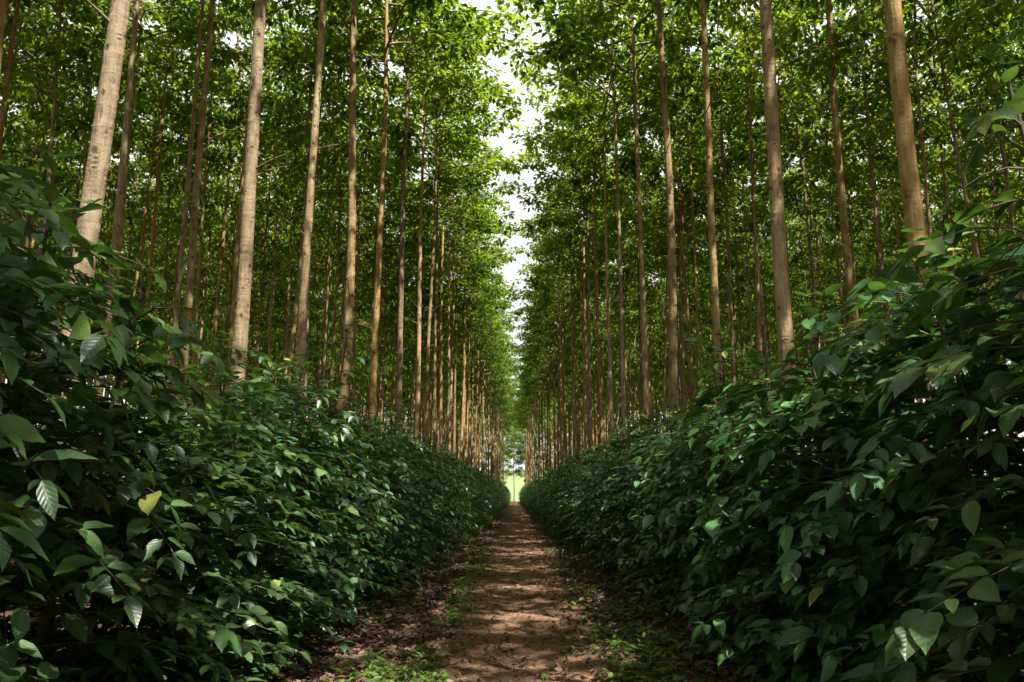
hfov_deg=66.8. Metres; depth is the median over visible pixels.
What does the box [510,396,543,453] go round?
plantation tree
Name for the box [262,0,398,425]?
plantation tree
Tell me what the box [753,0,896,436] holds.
plantation tree
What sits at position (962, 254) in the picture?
plantation tree
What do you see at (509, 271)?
sky
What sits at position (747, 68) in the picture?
plantation tree
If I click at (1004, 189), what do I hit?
plantation tree
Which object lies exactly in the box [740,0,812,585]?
plantation tree
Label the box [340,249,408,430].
plantation tree
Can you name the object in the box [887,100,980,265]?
plantation tree
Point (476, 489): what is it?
coffee bush
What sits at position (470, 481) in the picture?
coffee bush
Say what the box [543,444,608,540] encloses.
coffee bush
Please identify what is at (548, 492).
coffee bush
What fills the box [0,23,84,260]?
plantation tree
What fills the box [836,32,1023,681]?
coffee bush
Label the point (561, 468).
coffee bush
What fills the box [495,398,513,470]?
plantation tree
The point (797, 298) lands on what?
plantation tree
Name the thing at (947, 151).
plantation tree
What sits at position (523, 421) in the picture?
plantation tree
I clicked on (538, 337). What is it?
plantation tree
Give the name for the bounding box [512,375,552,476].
plantation tree
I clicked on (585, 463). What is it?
coffee bush
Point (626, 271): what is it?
plantation tree
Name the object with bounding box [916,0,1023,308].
plantation tree
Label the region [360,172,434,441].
plantation tree
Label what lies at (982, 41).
plantation tree
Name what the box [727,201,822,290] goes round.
plantation tree
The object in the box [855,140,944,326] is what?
plantation tree
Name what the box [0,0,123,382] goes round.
plantation tree
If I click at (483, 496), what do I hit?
coffee bush
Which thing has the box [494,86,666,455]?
plantation tree
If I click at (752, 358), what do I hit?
coffee bush
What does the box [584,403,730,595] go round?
coffee bush
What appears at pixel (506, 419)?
plantation tree
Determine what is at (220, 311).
plantation tree
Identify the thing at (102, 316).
plantation tree
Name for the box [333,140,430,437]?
plantation tree
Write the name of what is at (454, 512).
coffee bush
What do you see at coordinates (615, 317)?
plantation tree
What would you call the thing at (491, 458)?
plantation tree
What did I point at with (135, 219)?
plantation tree
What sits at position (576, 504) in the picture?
coffee bush
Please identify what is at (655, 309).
plantation tree
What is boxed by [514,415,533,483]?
plantation tree
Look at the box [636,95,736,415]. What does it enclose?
plantation tree
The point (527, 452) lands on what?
plantation tree
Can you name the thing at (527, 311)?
plantation tree
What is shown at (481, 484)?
coffee bush
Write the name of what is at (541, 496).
coffee bush
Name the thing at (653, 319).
plantation tree
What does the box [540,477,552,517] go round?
coffee bush
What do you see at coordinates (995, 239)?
plantation tree
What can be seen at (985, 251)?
plantation tree
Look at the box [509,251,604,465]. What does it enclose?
plantation tree
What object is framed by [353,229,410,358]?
plantation tree
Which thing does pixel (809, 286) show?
plantation tree
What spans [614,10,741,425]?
plantation tree
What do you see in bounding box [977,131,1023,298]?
plantation tree
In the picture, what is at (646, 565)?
coffee bush
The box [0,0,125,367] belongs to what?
plantation tree
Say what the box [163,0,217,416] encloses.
plantation tree
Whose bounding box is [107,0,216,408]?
plantation tree
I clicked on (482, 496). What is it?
coffee bush
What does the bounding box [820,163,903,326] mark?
plantation tree
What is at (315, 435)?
coffee bush
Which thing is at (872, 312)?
plantation tree
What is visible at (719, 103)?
plantation tree
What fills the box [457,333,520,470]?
plantation tree
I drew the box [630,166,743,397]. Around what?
plantation tree
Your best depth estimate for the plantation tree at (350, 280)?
15.12 m
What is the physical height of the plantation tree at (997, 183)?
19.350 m
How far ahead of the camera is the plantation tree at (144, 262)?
43.72 m
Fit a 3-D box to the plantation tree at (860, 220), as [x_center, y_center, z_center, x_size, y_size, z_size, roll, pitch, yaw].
[12.546,-3.160,26.094,4.840,19.350,4.485,11,-15,-39]
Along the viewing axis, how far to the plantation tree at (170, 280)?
41.20 m
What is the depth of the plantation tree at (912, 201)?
6.32 m
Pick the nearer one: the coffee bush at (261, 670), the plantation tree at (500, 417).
the coffee bush at (261, 670)
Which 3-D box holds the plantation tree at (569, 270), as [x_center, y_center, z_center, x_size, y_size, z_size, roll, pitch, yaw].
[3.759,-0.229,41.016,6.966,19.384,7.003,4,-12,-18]
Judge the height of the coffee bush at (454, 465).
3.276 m
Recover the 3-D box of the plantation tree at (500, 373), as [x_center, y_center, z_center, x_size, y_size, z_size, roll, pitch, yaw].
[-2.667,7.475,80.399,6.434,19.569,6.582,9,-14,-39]
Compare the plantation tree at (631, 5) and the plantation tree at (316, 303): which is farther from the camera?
the plantation tree at (316, 303)
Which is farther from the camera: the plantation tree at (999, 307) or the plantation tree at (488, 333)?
the plantation tree at (488, 333)
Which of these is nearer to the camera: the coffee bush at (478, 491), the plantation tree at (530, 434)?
the coffee bush at (478, 491)
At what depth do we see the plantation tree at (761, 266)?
36.44 m
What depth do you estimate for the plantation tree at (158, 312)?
46.50 m
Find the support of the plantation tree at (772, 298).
on the ground at (726, 662)
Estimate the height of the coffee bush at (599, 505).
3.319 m
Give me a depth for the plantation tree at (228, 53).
18.87 m
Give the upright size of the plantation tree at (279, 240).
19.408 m
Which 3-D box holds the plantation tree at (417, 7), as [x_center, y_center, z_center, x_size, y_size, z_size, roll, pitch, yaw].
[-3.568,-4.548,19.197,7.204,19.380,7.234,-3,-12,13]
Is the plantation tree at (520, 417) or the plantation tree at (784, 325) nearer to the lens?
the plantation tree at (784, 325)
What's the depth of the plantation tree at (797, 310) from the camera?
49.11 m
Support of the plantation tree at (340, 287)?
on the ground at (726, 662)
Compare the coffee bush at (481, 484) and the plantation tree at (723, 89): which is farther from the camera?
the coffee bush at (481, 484)
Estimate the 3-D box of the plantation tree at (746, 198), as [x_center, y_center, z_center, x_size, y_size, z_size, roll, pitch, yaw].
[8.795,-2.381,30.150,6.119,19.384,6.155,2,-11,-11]
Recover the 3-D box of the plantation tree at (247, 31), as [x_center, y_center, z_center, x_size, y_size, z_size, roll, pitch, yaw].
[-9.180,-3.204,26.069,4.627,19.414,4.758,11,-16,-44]
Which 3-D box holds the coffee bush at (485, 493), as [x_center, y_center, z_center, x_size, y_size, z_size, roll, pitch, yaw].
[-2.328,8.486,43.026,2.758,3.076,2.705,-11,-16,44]
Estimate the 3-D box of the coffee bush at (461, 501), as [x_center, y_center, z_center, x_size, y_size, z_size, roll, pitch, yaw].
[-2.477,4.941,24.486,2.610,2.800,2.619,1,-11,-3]
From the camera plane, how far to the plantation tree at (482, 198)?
35.24 m
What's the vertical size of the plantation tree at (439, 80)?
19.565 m
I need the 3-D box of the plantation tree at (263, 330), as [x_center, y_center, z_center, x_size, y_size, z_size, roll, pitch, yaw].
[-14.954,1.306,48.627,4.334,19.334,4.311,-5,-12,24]
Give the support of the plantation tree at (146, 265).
on the ground at (726, 662)
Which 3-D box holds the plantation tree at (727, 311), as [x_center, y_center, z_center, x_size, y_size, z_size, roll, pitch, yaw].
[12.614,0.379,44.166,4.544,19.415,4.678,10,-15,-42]
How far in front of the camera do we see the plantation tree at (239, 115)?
24.85 m
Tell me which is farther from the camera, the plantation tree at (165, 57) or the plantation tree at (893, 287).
the plantation tree at (893, 287)
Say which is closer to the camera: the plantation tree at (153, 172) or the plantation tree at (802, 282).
the plantation tree at (153, 172)
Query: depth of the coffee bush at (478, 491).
33.88 m
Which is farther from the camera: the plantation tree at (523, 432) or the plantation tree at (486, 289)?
the plantation tree at (523, 432)
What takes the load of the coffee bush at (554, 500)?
on the ground at (726, 662)
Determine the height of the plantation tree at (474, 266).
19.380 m
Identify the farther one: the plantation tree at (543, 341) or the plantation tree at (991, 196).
the plantation tree at (543, 341)
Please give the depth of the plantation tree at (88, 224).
5.96 m
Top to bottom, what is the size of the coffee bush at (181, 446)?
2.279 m
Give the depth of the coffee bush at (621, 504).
12.94 m
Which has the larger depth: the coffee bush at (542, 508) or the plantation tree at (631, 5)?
the coffee bush at (542, 508)
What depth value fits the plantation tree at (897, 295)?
41.15 m
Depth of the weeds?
6.64 m
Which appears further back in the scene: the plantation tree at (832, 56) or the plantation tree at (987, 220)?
the plantation tree at (987, 220)
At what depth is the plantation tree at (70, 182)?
28.81 m
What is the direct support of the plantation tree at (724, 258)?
on the ground at (726, 662)
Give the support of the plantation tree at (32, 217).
on the ground at (726, 662)
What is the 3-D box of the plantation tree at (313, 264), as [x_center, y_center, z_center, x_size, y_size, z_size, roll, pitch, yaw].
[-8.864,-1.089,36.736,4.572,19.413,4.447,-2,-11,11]
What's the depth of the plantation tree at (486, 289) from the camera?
49.80 m
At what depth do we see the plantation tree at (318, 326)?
46.93 m
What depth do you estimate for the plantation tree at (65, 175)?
26.75 m
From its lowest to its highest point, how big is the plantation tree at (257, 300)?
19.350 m
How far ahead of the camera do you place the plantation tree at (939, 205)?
29.12 m
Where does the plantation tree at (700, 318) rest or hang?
on the ground at (726, 662)
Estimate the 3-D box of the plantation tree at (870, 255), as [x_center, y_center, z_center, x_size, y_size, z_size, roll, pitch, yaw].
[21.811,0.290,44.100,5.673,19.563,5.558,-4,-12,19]
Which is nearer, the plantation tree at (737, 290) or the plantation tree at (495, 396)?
the plantation tree at (737, 290)
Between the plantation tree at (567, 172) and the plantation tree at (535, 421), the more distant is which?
the plantation tree at (535, 421)
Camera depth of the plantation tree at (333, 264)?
44.46 m
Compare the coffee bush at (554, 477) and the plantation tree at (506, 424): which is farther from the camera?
the plantation tree at (506, 424)
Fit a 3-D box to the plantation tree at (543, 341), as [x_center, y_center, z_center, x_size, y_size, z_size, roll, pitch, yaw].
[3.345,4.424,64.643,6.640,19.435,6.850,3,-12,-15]
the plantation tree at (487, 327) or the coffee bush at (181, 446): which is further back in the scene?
the plantation tree at (487, 327)
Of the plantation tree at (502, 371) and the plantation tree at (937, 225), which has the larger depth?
the plantation tree at (502, 371)
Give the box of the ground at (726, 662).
[0,501,1009,681]
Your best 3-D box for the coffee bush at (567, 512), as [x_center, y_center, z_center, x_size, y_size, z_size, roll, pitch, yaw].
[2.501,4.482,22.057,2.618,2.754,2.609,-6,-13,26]
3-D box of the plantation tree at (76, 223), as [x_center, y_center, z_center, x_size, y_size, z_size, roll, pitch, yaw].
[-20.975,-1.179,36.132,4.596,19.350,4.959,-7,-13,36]
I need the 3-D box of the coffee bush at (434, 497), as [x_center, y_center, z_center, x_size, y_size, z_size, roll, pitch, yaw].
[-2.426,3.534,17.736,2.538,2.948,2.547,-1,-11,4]
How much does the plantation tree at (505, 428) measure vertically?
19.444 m
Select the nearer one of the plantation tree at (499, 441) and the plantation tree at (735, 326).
the plantation tree at (735, 326)
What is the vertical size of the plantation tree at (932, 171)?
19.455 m
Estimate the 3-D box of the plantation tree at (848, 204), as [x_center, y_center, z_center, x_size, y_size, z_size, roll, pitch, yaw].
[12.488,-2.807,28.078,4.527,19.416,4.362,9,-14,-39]
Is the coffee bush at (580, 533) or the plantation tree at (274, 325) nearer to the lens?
the coffee bush at (580, 533)
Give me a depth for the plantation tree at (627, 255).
35.96 m
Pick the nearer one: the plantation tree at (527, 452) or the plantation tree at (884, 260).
the plantation tree at (884, 260)
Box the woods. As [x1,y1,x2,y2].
[0,0,1023,503]
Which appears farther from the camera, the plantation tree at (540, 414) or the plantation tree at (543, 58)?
the plantation tree at (540, 414)
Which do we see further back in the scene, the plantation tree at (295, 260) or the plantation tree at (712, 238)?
the plantation tree at (295, 260)
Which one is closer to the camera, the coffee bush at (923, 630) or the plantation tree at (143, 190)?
the coffee bush at (923, 630)
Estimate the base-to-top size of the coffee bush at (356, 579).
3.411 m
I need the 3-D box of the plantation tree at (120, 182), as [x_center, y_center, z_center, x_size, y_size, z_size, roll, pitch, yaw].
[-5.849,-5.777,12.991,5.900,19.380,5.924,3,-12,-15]
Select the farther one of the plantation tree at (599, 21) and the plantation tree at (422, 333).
the plantation tree at (422, 333)
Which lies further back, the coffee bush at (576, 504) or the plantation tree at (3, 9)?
the coffee bush at (576, 504)
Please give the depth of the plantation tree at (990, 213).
30.47 m
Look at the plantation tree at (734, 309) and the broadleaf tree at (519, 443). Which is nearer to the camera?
the plantation tree at (734, 309)
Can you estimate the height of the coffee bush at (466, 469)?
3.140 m
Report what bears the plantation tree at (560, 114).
on the ground at (726, 662)
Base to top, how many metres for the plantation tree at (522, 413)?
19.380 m
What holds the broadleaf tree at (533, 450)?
on the ground at (726, 662)
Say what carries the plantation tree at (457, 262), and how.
on the ground at (726, 662)
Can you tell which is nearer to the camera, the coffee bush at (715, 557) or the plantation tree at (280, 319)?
the coffee bush at (715, 557)
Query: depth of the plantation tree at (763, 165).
23.83 m
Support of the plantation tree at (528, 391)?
on the ground at (726, 662)
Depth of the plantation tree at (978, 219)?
33.03 m
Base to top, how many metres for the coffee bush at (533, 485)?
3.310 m
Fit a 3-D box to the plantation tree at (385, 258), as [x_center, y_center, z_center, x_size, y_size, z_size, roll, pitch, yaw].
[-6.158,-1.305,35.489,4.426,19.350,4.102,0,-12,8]
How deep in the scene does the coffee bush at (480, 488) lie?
38.28 m
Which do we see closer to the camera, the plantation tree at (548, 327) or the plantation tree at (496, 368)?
the plantation tree at (548, 327)
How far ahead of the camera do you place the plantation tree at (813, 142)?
24.88 m
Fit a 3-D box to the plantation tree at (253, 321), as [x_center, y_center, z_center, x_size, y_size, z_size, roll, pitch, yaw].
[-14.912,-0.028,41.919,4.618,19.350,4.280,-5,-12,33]
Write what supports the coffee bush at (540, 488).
on the ground at (726, 662)
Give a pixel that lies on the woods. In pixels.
(632, 364)
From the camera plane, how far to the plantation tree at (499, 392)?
97.53 m
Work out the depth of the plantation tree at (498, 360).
71.72 m
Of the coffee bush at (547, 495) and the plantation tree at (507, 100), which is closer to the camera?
the plantation tree at (507, 100)
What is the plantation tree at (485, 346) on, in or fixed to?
on the ground at (726, 662)
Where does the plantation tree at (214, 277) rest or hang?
on the ground at (726, 662)
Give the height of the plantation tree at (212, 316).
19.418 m
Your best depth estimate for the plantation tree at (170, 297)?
39.25 m
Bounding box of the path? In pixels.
[282,502,751,681]
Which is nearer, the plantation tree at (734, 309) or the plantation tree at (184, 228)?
the plantation tree at (184, 228)
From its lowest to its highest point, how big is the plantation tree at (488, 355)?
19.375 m
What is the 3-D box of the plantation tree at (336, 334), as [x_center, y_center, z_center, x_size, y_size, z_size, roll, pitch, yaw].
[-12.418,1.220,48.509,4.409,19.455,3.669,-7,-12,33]
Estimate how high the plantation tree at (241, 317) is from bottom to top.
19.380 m
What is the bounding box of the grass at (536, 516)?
[460,501,568,537]
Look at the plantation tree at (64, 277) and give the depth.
31.02 m
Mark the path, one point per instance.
(505, 675)
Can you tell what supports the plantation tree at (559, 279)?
on the ground at (726, 662)
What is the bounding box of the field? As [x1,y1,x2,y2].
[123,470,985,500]
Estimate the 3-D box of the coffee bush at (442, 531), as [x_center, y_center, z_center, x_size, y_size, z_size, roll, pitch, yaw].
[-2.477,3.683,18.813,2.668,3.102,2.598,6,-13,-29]
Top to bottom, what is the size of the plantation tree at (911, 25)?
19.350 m
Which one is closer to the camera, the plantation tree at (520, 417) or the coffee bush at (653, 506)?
the coffee bush at (653, 506)
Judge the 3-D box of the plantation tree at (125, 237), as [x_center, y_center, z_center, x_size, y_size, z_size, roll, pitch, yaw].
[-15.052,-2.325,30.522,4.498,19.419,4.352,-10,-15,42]
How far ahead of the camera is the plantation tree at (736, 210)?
28.67 m
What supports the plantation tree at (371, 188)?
on the ground at (726, 662)
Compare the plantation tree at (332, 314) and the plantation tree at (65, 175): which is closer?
the plantation tree at (65, 175)
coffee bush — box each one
[0,147,263,681]
[0,164,154,681]
[0,376,335,681]
[7,341,359,681]
[114,330,382,665]
[221,324,408,643]
[250,364,399,614]
[254,410,443,609]
[305,395,451,596]
[307,431,447,577]
[314,400,445,581]
[353,418,456,569]
[379,419,458,563]
[396,430,460,558]
[401,433,463,552]
[416,431,475,545]
[421,453,468,549]
[422,439,474,542]
[425,452,471,548]
[427,447,482,536]
[438,449,479,534]
[446,460,474,538]
[452,456,483,530]
[459,458,485,527]
[460,457,485,525]
[460,461,484,521]
[462,458,487,516]
[462,472,483,529]
[469,472,490,521]
[470,464,490,517]
[471,465,490,523]
[471,466,492,517]
[474,468,491,517]
[476,467,495,516]
[480,468,495,512]
[480,470,495,512]
[527,474,542,508]
[531,471,552,513]
[533,468,556,516]
[535,463,560,515]
[535,467,548,511]
[536,468,553,509]
[538,464,559,517]
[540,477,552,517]
[542,461,561,519]
[542,462,571,526]
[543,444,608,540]
[543,451,569,527]
[544,466,564,516]
[545,448,582,524]
[545,459,594,527]
[545,463,559,518]
[547,445,583,534]
[547,450,595,536]
[548,459,586,531]
[552,449,612,546]
[556,433,625,547]
[558,455,594,541]
[564,456,618,556]
[564,459,611,550]
[573,398,679,575]
[574,416,667,570]
[575,463,634,562]
[578,431,649,557]
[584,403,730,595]
[585,440,718,584]
[609,396,780,627]
[610,392,731,605]
[629,326,859,647]
[636,371,874,673]
[671,347,1009,681]
[681,208,1023,681]
[747,231,1023,681]
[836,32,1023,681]
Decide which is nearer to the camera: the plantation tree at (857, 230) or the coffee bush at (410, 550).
the coffee bush at (410, 550)
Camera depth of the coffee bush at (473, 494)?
32.47 m
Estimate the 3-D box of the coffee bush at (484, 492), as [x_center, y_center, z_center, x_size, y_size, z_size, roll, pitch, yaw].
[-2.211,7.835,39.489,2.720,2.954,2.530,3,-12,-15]
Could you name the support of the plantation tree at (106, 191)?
on the ground at (726, 662)
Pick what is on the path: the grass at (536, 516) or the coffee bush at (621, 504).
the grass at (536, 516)
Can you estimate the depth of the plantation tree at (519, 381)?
90.62 m
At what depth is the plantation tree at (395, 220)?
34.00 m
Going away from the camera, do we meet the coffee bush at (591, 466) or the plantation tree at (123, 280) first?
the coffee bush at (591, 466)
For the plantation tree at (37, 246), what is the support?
on the ground at (726, 662)
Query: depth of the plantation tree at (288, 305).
32.53 m
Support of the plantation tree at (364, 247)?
on the ground at (726, 662)
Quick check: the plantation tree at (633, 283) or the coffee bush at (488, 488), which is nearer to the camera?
the plantation tree at (633, 283)
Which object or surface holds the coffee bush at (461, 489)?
on the ground at (726, 662)
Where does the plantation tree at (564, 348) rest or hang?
on the ground at (726, 662)
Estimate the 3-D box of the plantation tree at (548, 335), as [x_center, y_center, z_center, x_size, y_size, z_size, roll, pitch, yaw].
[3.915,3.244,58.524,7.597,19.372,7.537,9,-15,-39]
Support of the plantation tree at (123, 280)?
on the ground at (726, 662)
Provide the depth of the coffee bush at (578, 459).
25.70 m
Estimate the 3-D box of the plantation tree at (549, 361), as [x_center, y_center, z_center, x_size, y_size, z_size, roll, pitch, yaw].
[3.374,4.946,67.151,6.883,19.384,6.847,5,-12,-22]
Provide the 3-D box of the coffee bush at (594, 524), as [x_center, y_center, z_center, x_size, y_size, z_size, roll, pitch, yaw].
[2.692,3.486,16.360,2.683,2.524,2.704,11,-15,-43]
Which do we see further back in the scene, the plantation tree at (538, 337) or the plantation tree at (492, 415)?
the plantation tree at (492, 415)
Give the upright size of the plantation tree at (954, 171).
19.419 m
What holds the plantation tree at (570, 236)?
on the ground at (726, 662)
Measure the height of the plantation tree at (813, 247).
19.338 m
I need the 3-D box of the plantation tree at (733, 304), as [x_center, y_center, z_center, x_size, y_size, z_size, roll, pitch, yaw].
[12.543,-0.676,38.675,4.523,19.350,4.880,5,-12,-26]
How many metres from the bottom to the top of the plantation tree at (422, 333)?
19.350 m
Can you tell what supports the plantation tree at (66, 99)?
on the ground at (726, 662)
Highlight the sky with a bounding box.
[0,0,1023,473]
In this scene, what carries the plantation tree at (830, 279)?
on the ground at (726, 662)
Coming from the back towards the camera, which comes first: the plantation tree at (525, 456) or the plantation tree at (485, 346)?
the plantation tree at (525, 456)
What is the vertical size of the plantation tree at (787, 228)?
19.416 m
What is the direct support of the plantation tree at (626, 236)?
on the ground at (726, 662)
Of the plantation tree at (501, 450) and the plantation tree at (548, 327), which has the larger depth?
the plantation tree at (501, 450)
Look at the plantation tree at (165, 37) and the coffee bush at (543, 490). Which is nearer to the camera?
the plantation tree at (165, 37)
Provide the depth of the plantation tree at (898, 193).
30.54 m
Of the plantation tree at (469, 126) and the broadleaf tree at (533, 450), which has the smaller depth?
the plantation tree at (469, 126)
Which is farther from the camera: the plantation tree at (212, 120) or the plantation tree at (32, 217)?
the plantation tree at (32, 217)
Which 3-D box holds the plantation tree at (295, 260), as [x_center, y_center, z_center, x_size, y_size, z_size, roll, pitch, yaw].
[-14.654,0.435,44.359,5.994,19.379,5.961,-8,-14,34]
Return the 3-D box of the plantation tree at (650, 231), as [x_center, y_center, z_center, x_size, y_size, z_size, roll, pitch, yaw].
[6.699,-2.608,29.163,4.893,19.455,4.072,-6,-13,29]
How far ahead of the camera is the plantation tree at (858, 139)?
20.37 m
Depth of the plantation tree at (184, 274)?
38.98 m
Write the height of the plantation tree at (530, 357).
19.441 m
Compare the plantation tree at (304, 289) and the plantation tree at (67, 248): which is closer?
the plantation tree at (304, 289)
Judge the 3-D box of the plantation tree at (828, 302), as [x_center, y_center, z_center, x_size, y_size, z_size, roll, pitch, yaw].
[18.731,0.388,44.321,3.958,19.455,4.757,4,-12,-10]
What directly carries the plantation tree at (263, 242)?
on the ground at (726, 662)
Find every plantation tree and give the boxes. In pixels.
[0,0,10,158]
[0,0,100,163]
[0,0,106,163]
[0,0,109,146]
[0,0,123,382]
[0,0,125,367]
[0,0,142,564]
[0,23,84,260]
[0,57,94,380]
[0,95,66,332]
[1,0,159,245]
[1,104,81,336]
[1,138,56,253]
[2,63,116,279]
[12,6,159,428]
[18,0,130,671]
[23,155,73,362]
[30,88,134,276]
[35,0,233,486]
[35,159,111,332]
[37,131,135,306]
[41,44,169,281]
[58,0,243,432]
[59,198,130,448]
[63,0,248,449]
[70,0,149,594]
[72,66,184,475]
[88,161,146,387]
[93,120,165,379]
[96,126,168,402]
[96,180,187,494]
[97,155,198,312]
[98,206,163,393]
[102,90,206,256]
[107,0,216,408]
[120,169,218,397]
[123,0,301,469]
[125,215,195,431]
[126,176,222,384]
[126,233,193,398]
[127,18,228,370]
[137,112,240,385]
[140,0,336,531]
[151,233,209,355]
[152,151,235,429]
[154,0,207,573]
[156,128,253,358]
[161,0,307,337]
[161,64,269,407]
[162,199,251,428]
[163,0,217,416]
[169,117,279,357]
[172,0,369,449]
[172,83,286,449]
[180,205,237,401]
[194,175,271,305]
[194,214,254,390]
[195,216,298,407]
[199,176,285,344]
[205,30,337,503]
[215,147,302,422]
[216,0,285,611]
[227,0,376,423]
[229,230,296,504]
[231,166,323,504]
[232,71,357,375]
[235,66,326,491]
[250,237,318,382]
[251,176,325,397]
[254,188,339,397]
[259,0,376,416]
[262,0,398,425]
[266,0,513,437]
[266,111,345,291]
[268,0,538,434]
[269,225,341,370]
[269,229,338,417]
[271,13,409,417]
[274,0,343,431]
[274,124,375,519]
[280,146,370,416]
[280,245,354,500]
[283,170,383,416]
[291,261,342,396]
[295,54,415,403]
[312,224,388,403]
[314,69,426,422]
[314,211,392,287]
[316,194,395,409]
[317,106,431,430]
[333,0,523,444]
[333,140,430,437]
[334,127,418,374]
[336,0,466,489]
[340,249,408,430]
[345,22,528,449]
[345,70,522,449]
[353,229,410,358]
[356,179,450,435]
[359,197,458,371]
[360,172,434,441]
[369,132,508,453]
[379,109,515,451]
[380,235,445,366]
[382,228,451,439]
[389,239,457,426]
[390,188,519,459]
[391,165,512,458]
[409,232,532,460]
[415,197,520,461]
[426,237,516,460]
[428,250,517,462]
[432,258,522,467]
[433,285,520,465]
[443,287,517,466]
[450,293,515,469]
[454,297,520,470]
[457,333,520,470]
[459,335,517,470]
[462,308,516,471]
[466,350,512,476]
[467,332,513,477]
[470,364,516,405]
[470,376,517,474]
[471,352,514,478]
[473,352,515,478]
[476,356,516,478]
[476,363,515,477]
[481,364,518,480]
[485,375,518,480]
[485,377,520,480]
[485,384,516,479]
[485,401,516,445]
[487,393,511,480]
[487,405,514,429]
[493,398,518,482]
[493,411,515,483]
[493,418,516,444]
[494,0,731,424]
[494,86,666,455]
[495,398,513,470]
[498,0,732,450]
[500,410,516,484]
[501,47,676,452]
[501,410,512,480]
[503,1,701,448]
[503,422,513,485]
[504,119,661,451]
[504,340,567,477]
[506,289,579,469]
[507,329,570,470]
[508,306,580,470]
[508,343,557,459]
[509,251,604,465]
[510,197,623,462]
[510,243,598,464]
[510,281,605,457]
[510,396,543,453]
[510,397,548,479]
[511,378,545,478]
[511,389,545,482]
[512,297,578,447]
[512,358,568,477]
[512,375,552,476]
[512,383,550,423]
[512,396,533,480]
[513,354,551,478]
[513,364,557,435]
[513,390,546,481]
[514,315,581,468]
[514,382,546,479]
[514,397,552,481]
[514,411,540,435]
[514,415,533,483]
[515,333,566,476]
[515,373,556,479]
[515,411,540,481]
[515,415,538,434]
[515,424,525,482]
[516,228,615,463]
[516,412,538,481]
[517,208,616,459]
[517,317,577,471]
[518,135,636,457]
[521,166,644,460]
[564,213,636,434]
[572,178,665,446]
[575,259,632,436]
[576,164,686,408]
[585,212,659,443]
[586,203,663,454]
[592,129,690,377]
[604,0,679,440]
[605,135,678,439]
[610,0,760,423]
[612,61,755,432]
[613,246,685,438]
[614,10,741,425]
[615,108,718,432]
[624,203,703,419]
[628,261,704,437]
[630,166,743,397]
[630,225,709,444]
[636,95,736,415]
[637,137,752,420]
[642,0,802,421]
[643,0,826,417]
[648,180,726,426]
[655,132,769,315]
[656,58,819,383]
[656,131,760,325]
[658,237,725,410]
[681,0,738,520]
[683,215,755,398]
[684,217,747,333]
[685,23,812,502]
[688,92,788,399]
[688,203,770,383]
[689,3,878,322]
[697,169,794,377]
[698,184,772,392]
[705,167,805,389]
[715,0,876,376]
[715,126,806,396]
[722,220,801,349]
[724,0,859,350]
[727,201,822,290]
[732,103,829,263]
[733,0,921,513]
[733,229,795,401]
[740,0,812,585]
[750,195,842,393]
[751,164,858,388]
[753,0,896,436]
[756,81,858,374]
[757,0,980,339]
[763,75,873,469]
[764,218,841,393]
[771,215,842,357]
[787,159,873,349]
[788,0,1023,290]
[789,22,918,310]
[789,142,900,348]
[791,2,950,411]
[791,118,899,499]
[798,214,869,412]
[799,184,872,520]
[806,0,969,443]
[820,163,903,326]
[825,80,933,341]
[827,236,874,498]
[833,222,896,382]
[836,60,966,402]
[839,0,1023,474]
[840,137,932,323]
[855,33,977,253]
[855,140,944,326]
[855,189,946,467]
[857,190,933,317]
[863,0,979,656]
[871,0,994,296]
[875,191,938,301]
[885,0,1023,302]
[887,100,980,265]
[888,91,1008,469]
[889,3,1023,526]
[896,148,974,271]
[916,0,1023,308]
[921,136,1008,474]
[922,53,1023,287]
[932,176,996,308]
[935,2,1023,228]
[935,31,1023,226]
[940,179,1009,303]
[940,195,1002,311]
[950,180,1019,363]
[965,79,1023,255]
[967,98,1023,464]
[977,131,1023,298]
[979,221,1023,342]
[986,165,1023,314]
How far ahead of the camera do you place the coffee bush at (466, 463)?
31.47 m
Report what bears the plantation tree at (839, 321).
on the ground at (726, 662)
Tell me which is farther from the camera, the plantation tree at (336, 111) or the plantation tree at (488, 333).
the plantation tree at (488, 333)
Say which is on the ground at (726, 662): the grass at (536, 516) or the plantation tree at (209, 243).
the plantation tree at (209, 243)
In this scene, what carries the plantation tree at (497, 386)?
on the ground at (726, 662)
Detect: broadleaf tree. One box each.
[480,420,508,486]
[487,420,520,458]
[496,415,526,479]
[509,405,537,457]
[519,417,553,482]
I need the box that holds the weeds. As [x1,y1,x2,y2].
[306,521,753,681]
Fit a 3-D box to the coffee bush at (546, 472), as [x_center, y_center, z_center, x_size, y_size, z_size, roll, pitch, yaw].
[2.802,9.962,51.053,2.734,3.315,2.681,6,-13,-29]
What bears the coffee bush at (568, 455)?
on the ground at (726, 662)
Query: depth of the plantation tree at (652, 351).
49.05 m
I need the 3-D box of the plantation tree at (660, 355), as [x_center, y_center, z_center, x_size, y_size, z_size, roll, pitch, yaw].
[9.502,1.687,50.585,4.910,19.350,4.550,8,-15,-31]
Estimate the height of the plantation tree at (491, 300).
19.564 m
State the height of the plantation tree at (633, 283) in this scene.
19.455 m
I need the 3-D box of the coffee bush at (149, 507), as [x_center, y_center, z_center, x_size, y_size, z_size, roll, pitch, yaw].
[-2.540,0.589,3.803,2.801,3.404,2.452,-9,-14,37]
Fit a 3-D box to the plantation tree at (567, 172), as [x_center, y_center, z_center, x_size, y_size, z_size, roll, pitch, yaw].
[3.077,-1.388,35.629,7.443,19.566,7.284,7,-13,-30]

